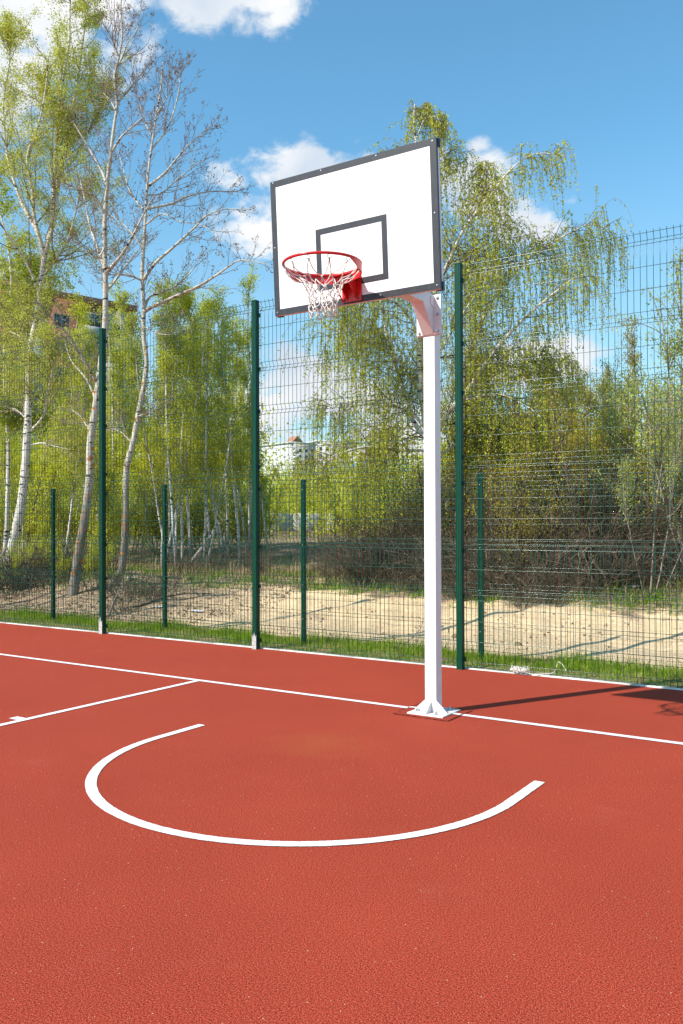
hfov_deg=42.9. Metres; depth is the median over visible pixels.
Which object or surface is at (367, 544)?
brushwood bush
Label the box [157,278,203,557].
young birch
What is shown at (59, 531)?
green shrub
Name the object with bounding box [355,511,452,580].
brushwood bush
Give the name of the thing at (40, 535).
green shrub
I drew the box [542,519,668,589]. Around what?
brushwood bush
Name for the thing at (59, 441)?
young birch
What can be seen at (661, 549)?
brushwood bush
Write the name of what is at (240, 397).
young birch
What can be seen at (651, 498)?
brushwood bush
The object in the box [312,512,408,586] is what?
brushwood bush
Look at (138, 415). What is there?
aspen tree
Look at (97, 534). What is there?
green shrub
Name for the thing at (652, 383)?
catkin tree
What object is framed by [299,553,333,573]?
brushwood bush
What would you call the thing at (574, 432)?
catkin tree
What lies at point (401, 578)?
brushwood bush
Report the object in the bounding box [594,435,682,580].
brushwood bush
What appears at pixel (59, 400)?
young birch
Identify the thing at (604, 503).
brushwood bush
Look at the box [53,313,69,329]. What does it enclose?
window
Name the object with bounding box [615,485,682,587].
brushwood bush
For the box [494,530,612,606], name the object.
brushwood bush
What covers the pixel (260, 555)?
brushwood bush
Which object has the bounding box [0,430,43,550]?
green shrub
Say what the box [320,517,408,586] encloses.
brushwood bush
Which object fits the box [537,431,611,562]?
budding shrub
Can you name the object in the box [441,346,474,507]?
catkin tree
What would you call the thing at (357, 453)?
tower block
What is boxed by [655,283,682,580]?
willow shrub
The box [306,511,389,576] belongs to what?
brushwood bush
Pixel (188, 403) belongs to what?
young birch
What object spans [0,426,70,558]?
green shrub
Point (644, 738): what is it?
court line
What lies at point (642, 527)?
brushwood bush
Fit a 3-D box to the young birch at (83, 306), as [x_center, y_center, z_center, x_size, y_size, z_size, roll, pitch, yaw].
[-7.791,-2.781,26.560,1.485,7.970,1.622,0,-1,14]
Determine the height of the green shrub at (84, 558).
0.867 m
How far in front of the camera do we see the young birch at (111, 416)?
31.17 m
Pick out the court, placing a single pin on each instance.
(556, 897)
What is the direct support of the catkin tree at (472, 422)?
on the ground at (535, 617)
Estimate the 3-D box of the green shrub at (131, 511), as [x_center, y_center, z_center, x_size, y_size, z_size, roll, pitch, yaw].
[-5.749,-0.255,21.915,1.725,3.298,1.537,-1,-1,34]
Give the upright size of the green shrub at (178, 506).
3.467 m
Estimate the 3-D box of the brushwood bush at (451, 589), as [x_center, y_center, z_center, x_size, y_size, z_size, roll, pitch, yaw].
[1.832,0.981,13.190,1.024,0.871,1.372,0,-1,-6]
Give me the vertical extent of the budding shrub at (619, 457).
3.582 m
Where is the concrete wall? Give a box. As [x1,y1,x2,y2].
[229,513,345,530]
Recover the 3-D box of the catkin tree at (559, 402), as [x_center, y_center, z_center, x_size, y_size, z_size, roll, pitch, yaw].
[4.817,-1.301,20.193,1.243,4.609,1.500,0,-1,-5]
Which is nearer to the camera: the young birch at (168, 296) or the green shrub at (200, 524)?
the young birch at (168, 296)
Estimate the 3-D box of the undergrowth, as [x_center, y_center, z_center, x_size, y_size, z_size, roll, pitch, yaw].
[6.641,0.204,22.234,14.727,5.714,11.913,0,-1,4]
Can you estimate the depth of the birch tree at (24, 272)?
20.48 m
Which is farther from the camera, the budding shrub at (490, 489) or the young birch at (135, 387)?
the young birch at (135, 387)
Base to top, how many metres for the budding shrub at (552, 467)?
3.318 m
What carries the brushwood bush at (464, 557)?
on the ground at (535, 617)
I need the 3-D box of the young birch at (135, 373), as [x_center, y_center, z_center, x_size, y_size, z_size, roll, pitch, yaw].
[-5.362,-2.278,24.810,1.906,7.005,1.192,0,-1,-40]
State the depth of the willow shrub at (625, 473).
12.56 m
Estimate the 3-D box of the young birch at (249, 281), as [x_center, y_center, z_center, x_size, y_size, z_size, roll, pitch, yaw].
[-2.748,-2.621,22.502,2.201,7.824,1.294,0,-1,-21]
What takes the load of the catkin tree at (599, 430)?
on the ground at (535, 617)
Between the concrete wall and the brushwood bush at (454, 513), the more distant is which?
the concrete wall
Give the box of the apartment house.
[0,262,136,523]
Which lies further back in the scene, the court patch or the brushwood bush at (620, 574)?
the brushwood bush at (620, 574)
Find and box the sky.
[0,0,682,509]
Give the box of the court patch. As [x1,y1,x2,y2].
[393,704,471,720]
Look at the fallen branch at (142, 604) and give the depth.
14.10 m
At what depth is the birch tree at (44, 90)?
18.82 m
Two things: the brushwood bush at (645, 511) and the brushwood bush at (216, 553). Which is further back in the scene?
the brushwood bush at (216, 553)
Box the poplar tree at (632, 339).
[611,312,645,458]
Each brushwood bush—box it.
[152,533,224,574]
[167,547,192,569]
[195,536,237,566]
[232,532,284,570]
[243,556,268,573]
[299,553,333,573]
[300,522,385,577]
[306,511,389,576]
[311,499,418,581]
[311,521,411,587]
[312,484,445,572]
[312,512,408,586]
[314,502,411,577]
[320,507,407,577]
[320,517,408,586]
[331,487,500,584]
[334,453,563,590]
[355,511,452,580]
[366,547,424,591]
[379,513,501,583]
[383,527,476,591]
[386,494,524,594]
[390,521,469,576]
[396,462,538,582]
[415,518,523,594]
[416,529,543,601]
[418,487,593,606]
[441,468,604,596]
[441,551,491,602]
[464,465,660,587]
[466,446,682,599]
[469,492,601,581]
[471,449,681,581]
[484,557,567,609]
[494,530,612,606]
[495,508,611,578]
[497,504,596,582]
[528,452,679,564]
[528,474,640,558]
[528,534,624,595]
[541,476,621,553]
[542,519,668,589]
[547,442,679,533]
[554,469,682,582]
[563,435,681,537]
[586,531,678,587]
[593,493,681,575]
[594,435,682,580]
[598,450,681,540]
[598,506,682,580]
[602,441,681,548]
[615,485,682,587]
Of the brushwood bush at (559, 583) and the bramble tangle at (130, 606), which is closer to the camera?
the brushwood bush at (559, 583)
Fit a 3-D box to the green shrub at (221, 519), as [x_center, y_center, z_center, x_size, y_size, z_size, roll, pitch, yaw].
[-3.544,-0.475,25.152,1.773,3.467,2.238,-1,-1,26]
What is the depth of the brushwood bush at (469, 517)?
14.45 m
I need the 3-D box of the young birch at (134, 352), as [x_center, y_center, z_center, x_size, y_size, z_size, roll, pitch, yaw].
[-4.449,-2.134,20.859,1.915,7.039,1.198,0,-1,-29]
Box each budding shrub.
[386,410,474,561]
[400,460,451,539]
[409,448,475,560]
[420,395,521,544]
[464,404,550,588]
[483,440,565,587]
[492,381,607,585]
[502,400,583,533]
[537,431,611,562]
[592,396,676,561]
[602,402,681,568]
[621,434,680,541]
[640,404,682,564]
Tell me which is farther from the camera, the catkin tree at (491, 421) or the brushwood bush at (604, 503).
the catkin tree at (491, 421)
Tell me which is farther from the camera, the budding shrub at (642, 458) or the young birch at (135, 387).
the young birch at (135, 387)
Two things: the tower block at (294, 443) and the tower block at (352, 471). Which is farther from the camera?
the tower block at (294, 443)
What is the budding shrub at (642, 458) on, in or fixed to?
on the ground at (535, 617)
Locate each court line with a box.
[0,653,407,707]
[0,680,196,725]
[10,716,23,719]
[85,724,544,845]
[462,714,682,744]
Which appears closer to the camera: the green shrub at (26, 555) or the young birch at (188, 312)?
the green shrub at (26, 555)
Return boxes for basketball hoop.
[270,137,460,717]
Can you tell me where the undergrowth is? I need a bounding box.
[312,420,682,541]
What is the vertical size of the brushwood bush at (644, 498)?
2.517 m
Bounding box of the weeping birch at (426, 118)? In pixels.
[278,98,636,541]
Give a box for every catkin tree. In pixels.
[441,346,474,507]
[445,338,499,507]
[468,360,513,508]
[512,328,557,485]
[533,360,571,521]
[552,353,591,504]
[552,362,595,478]
[565,366,617,503]
[580,366,639,494]
[588,366,630,499]
[612,376,644,502]
[638,376,673,472]
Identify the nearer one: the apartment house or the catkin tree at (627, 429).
the catkin tree at (627, 429)
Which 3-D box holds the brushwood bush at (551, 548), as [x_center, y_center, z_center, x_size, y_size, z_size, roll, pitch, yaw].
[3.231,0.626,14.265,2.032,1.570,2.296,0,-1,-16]
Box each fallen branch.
[108,588,124,614]
[134,581,205,607]
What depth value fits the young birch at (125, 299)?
26.26 m
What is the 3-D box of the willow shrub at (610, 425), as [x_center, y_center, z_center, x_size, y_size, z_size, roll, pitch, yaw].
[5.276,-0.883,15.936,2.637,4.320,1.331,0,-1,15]
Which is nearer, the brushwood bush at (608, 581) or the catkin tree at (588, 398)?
the brushwood bush at (608, 581)
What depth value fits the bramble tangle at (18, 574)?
15.99 m
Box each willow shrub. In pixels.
[563,346,682,530]
[594,381,682,595]
[599,236,682,565]
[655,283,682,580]
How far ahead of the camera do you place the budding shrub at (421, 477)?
15.07 m
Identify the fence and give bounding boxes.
[0,224,682,687]
[0,474,682,667]
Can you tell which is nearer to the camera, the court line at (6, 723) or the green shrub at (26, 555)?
the court line at (6, 723)
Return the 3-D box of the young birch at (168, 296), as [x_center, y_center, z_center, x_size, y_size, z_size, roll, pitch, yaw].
[-4.015,-2.228,20.986,1.505,7.393,1.378,-1,-1,41]
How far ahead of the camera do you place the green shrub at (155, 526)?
22.95 m
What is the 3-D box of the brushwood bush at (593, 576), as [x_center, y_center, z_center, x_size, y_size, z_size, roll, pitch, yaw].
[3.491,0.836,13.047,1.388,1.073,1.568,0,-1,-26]
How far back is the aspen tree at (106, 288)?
14.96 m
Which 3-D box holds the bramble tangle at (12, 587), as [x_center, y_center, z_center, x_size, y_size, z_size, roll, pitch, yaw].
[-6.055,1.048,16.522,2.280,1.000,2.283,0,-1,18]
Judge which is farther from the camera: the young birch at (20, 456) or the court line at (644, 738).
the young birch at (20, 456)
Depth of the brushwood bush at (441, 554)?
13.64 m
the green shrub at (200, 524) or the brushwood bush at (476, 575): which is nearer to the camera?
the brushwood bush at (476, 575)
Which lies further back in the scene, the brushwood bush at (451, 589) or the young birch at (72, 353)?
the young birch at (72, 353)
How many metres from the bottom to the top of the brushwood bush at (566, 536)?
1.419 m
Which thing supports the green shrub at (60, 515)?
on the ground at (535, 617)
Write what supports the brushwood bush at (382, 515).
on the ground at (535, 617)
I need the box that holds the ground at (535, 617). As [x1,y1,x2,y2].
[0,524,682,687]
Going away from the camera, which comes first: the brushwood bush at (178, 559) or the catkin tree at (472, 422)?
the brushwood bush at (178, 559)
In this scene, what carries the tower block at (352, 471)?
on the ground at (535, 617)
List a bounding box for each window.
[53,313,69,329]
[53,367,66,382]
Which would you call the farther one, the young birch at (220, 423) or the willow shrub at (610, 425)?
the young birch at (220, 423)
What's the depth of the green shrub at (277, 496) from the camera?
26.11 m
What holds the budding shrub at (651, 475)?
on the ground at (535, 617)
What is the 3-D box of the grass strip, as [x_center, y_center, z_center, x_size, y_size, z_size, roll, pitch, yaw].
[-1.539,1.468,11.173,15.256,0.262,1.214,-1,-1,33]
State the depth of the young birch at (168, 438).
19.28 m
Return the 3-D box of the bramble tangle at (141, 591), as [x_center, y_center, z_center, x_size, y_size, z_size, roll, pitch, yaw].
[-3.177,1.290,14.420,0.912,0.400,0.913,-1,-1,36]
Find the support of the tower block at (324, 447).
on the ground at (535, 617)
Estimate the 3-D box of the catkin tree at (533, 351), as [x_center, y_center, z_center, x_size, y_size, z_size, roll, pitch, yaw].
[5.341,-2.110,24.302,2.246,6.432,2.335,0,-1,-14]
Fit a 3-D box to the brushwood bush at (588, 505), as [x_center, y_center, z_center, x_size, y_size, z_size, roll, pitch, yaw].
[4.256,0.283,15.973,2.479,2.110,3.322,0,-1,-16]
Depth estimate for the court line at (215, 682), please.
7.86 m
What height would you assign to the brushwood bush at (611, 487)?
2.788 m
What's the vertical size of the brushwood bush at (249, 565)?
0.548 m
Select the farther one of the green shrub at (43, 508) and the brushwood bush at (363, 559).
the green shrub at (43, 508)
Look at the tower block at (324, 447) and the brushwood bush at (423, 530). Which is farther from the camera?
the tower block at (324, 447)
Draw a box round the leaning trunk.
[191,523,219,563]
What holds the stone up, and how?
on the ground at (535, 617)
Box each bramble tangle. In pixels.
[0,544,70,592]
[0,545,68,595]
[0,545,98,590]
[6,546,98,582]
[35,536,152,572]
[71,562,149,592]
[95,573,160,601]
[106,599,141,613]
[128,581,181,601]
[137,569,186,589]
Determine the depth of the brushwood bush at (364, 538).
16.57 m
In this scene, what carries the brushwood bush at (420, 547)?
on the ground at (535, 617)
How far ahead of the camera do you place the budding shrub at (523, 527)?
13.22 m
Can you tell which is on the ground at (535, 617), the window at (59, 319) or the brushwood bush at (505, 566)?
the brushwood bush at (505, 566)
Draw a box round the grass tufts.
[1,562,682,619]
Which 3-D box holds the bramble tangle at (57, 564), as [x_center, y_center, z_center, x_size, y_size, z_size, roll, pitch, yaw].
[-5.506,0.982,16.810,1.824,0.800,1.827,0,-1,-26]
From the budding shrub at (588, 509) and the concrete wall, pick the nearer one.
the budding shrub at (588, 509)
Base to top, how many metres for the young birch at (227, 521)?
7.196 m
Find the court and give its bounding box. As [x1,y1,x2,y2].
[0,623,682,1023]
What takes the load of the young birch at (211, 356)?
on the ground at (535, 617)
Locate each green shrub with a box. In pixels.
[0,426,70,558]
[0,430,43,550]
[0,536,28,588]
[6,521,48,575]
[18,433,82,553]
[32,519,57,568]
[38,422,126,554]
[48,528,73,580]
[82,537,98,579]
[83,440,146,562]
[85,425,171,552]
[87,523,118,571]
[130,428,198,554]
[136,440,218,551]
[157,435,223,552]
[189,446,248,551]
[220,443,277,549]
[230,459,289,541]
[323,464,374,541]
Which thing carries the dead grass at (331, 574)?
on the ground at (535, 617)
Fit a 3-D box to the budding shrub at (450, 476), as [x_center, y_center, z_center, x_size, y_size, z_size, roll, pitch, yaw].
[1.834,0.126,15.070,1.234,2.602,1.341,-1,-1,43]
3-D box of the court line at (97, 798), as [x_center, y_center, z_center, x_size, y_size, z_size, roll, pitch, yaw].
[-0.424,1.517,4.849,2.604,0.001,1.732,-1,-1,33]
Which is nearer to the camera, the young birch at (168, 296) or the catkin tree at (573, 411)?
the young birch at (168, 296)
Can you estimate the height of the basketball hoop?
3.744 m
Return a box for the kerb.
[0,622,682,689]
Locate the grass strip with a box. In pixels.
[0,605,682,687]
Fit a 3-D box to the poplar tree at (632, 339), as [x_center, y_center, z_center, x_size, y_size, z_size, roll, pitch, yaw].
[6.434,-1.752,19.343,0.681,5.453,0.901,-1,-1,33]
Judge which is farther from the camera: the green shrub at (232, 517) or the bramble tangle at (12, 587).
the green shrub at (232, 517)
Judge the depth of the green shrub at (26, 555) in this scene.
16.48 m
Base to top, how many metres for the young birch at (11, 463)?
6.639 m
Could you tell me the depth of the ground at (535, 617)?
11.94 m
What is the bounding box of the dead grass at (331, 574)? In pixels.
[0,543,682,608]
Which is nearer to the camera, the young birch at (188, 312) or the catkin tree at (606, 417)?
the young birch at (188, 312)
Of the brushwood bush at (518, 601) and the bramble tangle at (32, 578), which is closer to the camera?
the brushwood bush at (518, 601)
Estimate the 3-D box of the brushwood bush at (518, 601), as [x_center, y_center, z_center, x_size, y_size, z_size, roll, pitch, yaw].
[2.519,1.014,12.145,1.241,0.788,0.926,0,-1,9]
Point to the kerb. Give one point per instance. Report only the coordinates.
(613, 682)
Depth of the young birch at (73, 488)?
21.27 m
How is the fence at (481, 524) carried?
on the ground at (535, 617)
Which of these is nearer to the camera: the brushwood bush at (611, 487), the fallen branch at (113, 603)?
the fallen branch at (113, 603)
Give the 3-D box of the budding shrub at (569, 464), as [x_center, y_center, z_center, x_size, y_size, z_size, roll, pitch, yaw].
[3.433,-0.336,13.920,1.635,3.448,1.778,-1,-1,41]
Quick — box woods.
[0,346,679,539]
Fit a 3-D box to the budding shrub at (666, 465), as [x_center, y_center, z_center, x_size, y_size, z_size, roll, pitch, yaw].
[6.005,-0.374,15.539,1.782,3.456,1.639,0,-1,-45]
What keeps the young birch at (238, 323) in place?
on the ground at (535, 617)
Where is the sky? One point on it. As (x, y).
(301, 86)
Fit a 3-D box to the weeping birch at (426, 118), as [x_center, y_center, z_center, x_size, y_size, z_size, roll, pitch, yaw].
[2.077,-2.882,14.823,6.516,8.616,3.628,0,-1,0]
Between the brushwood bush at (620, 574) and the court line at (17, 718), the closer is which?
the court line at (17, 718)
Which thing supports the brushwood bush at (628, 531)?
on the ground at (535, 617)
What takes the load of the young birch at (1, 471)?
on the ground at (535, 617)
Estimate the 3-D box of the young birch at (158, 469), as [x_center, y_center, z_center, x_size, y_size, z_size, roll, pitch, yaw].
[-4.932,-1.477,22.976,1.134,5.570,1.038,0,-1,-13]
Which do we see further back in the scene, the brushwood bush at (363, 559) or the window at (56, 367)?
the window at (56, 367)
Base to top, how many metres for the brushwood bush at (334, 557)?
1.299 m
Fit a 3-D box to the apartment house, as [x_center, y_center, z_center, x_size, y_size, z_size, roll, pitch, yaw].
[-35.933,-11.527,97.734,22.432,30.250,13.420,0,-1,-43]
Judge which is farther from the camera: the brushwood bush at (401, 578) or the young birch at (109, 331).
the young birch at (109, 331)
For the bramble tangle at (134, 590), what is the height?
0.500 m
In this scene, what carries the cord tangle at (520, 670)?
on the kerb
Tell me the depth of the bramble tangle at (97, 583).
14.93 m
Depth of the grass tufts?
14.07 m
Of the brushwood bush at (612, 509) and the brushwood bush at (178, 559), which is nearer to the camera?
the brushwood bush at (612, 509)
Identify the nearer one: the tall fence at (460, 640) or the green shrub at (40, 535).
the tall fence at (460, 640)
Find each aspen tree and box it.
[32,0,177,596]
[80,39,273,573]
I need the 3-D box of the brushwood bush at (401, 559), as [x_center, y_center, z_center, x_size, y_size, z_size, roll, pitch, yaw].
[1.223,0.482,14.732,2.803,1.918,2.482,0,-1,-8]
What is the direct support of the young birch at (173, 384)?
on the ground at (535, 617)
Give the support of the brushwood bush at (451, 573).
on the ground at (535, 617)
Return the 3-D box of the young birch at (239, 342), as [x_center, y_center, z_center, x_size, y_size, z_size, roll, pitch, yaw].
[-2.899,-1.766,19.924,1.752,6.440,1.096,0,-1,17]
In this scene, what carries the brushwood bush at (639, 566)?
on the ground at (535, 617)
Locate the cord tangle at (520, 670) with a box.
[510,662,565,673]
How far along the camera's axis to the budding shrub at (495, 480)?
15.01 m
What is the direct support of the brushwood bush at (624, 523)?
on the ground at (535, 617)
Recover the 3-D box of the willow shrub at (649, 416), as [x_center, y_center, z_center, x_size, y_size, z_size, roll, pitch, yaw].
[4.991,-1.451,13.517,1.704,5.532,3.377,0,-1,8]
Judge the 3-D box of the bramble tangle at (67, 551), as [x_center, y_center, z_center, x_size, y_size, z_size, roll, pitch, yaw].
[-4.783,0.845,17.028,2.055,0.900,2.052,0,-1,21]
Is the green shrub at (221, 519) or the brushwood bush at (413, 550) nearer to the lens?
the brushwood bush at (413, 550)
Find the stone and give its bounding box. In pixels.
[315,577,330,586]
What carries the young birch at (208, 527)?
on the ground at (535, 617)
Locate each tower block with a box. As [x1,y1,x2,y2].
[259,436,316,512]
[306,440,353,490]
[332,462,381,518]
[348,446,375,462]
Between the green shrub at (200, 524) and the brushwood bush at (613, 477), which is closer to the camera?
the brushwood bush at (613, 477)
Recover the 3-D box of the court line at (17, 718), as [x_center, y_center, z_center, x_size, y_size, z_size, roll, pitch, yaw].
[-2.425,1.542,6.495,0.106,0.001,0.079,-1,-1,33]
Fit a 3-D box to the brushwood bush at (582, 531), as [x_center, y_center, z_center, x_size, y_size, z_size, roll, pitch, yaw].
[3.437,0.345,14.111,3.397,2.158,2.536,0,-1,24]
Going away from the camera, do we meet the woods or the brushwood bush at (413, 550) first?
the brushwood bush at (413, 550)
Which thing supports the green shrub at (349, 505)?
on the ground at (535, 617)
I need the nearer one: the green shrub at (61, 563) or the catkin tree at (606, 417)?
the green shrub at (61, 563)
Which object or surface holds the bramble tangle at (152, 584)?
on the ground at (535, 617)
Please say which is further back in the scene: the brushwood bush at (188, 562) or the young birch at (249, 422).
the young birch at (249, 422)
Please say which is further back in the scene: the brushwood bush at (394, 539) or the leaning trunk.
the leaning trunk
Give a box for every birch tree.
[0,0,147,564]
[0,158,80,558]
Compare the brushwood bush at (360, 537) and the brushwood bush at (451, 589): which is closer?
the brushwood bush at (451, 589)
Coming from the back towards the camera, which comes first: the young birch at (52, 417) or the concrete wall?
the concrete wall
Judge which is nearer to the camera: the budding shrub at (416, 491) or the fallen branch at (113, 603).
the fallen branch at (113, 603)
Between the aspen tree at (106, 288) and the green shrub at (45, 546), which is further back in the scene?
the green shrub at (45, 546)
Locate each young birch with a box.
[0,360,37,556]
[0,376,18,498]
[0,377,19,520]
[31,347,77,541]
[49,383,66,516]
[49,384,75,542]
[56,307,98,548]
[58,332,98,549]
[60,318,98,542]
[63,289,108,519]
[73,303,137,542]
[96,380,118,518]
[106,279,143,543]
[115,275,188,563]
[120,330,150,546]
[123,312,165,502]
[133,355,167,555]
[143,272,202,565]
[145,299,204,565]
[146,272,223,568]
[151,294,212,547]
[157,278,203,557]
[174,286,229,561]
[178,283,220,552]
[182,295,251,568]
[185,284,250,557]
[193,290,231,543]
[195,261,272,553]
[196,286,250,564]
[206,304,260,506]
[228,351,261,497]
[237,364,274,556]
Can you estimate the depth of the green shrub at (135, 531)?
23.83 m
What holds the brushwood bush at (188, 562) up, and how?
on the ground at (535, 617)
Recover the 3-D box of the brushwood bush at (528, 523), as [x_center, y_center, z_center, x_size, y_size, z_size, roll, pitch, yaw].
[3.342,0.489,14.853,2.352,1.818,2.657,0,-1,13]
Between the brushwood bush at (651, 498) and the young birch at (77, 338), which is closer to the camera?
the brushwood bush at (651, 498)

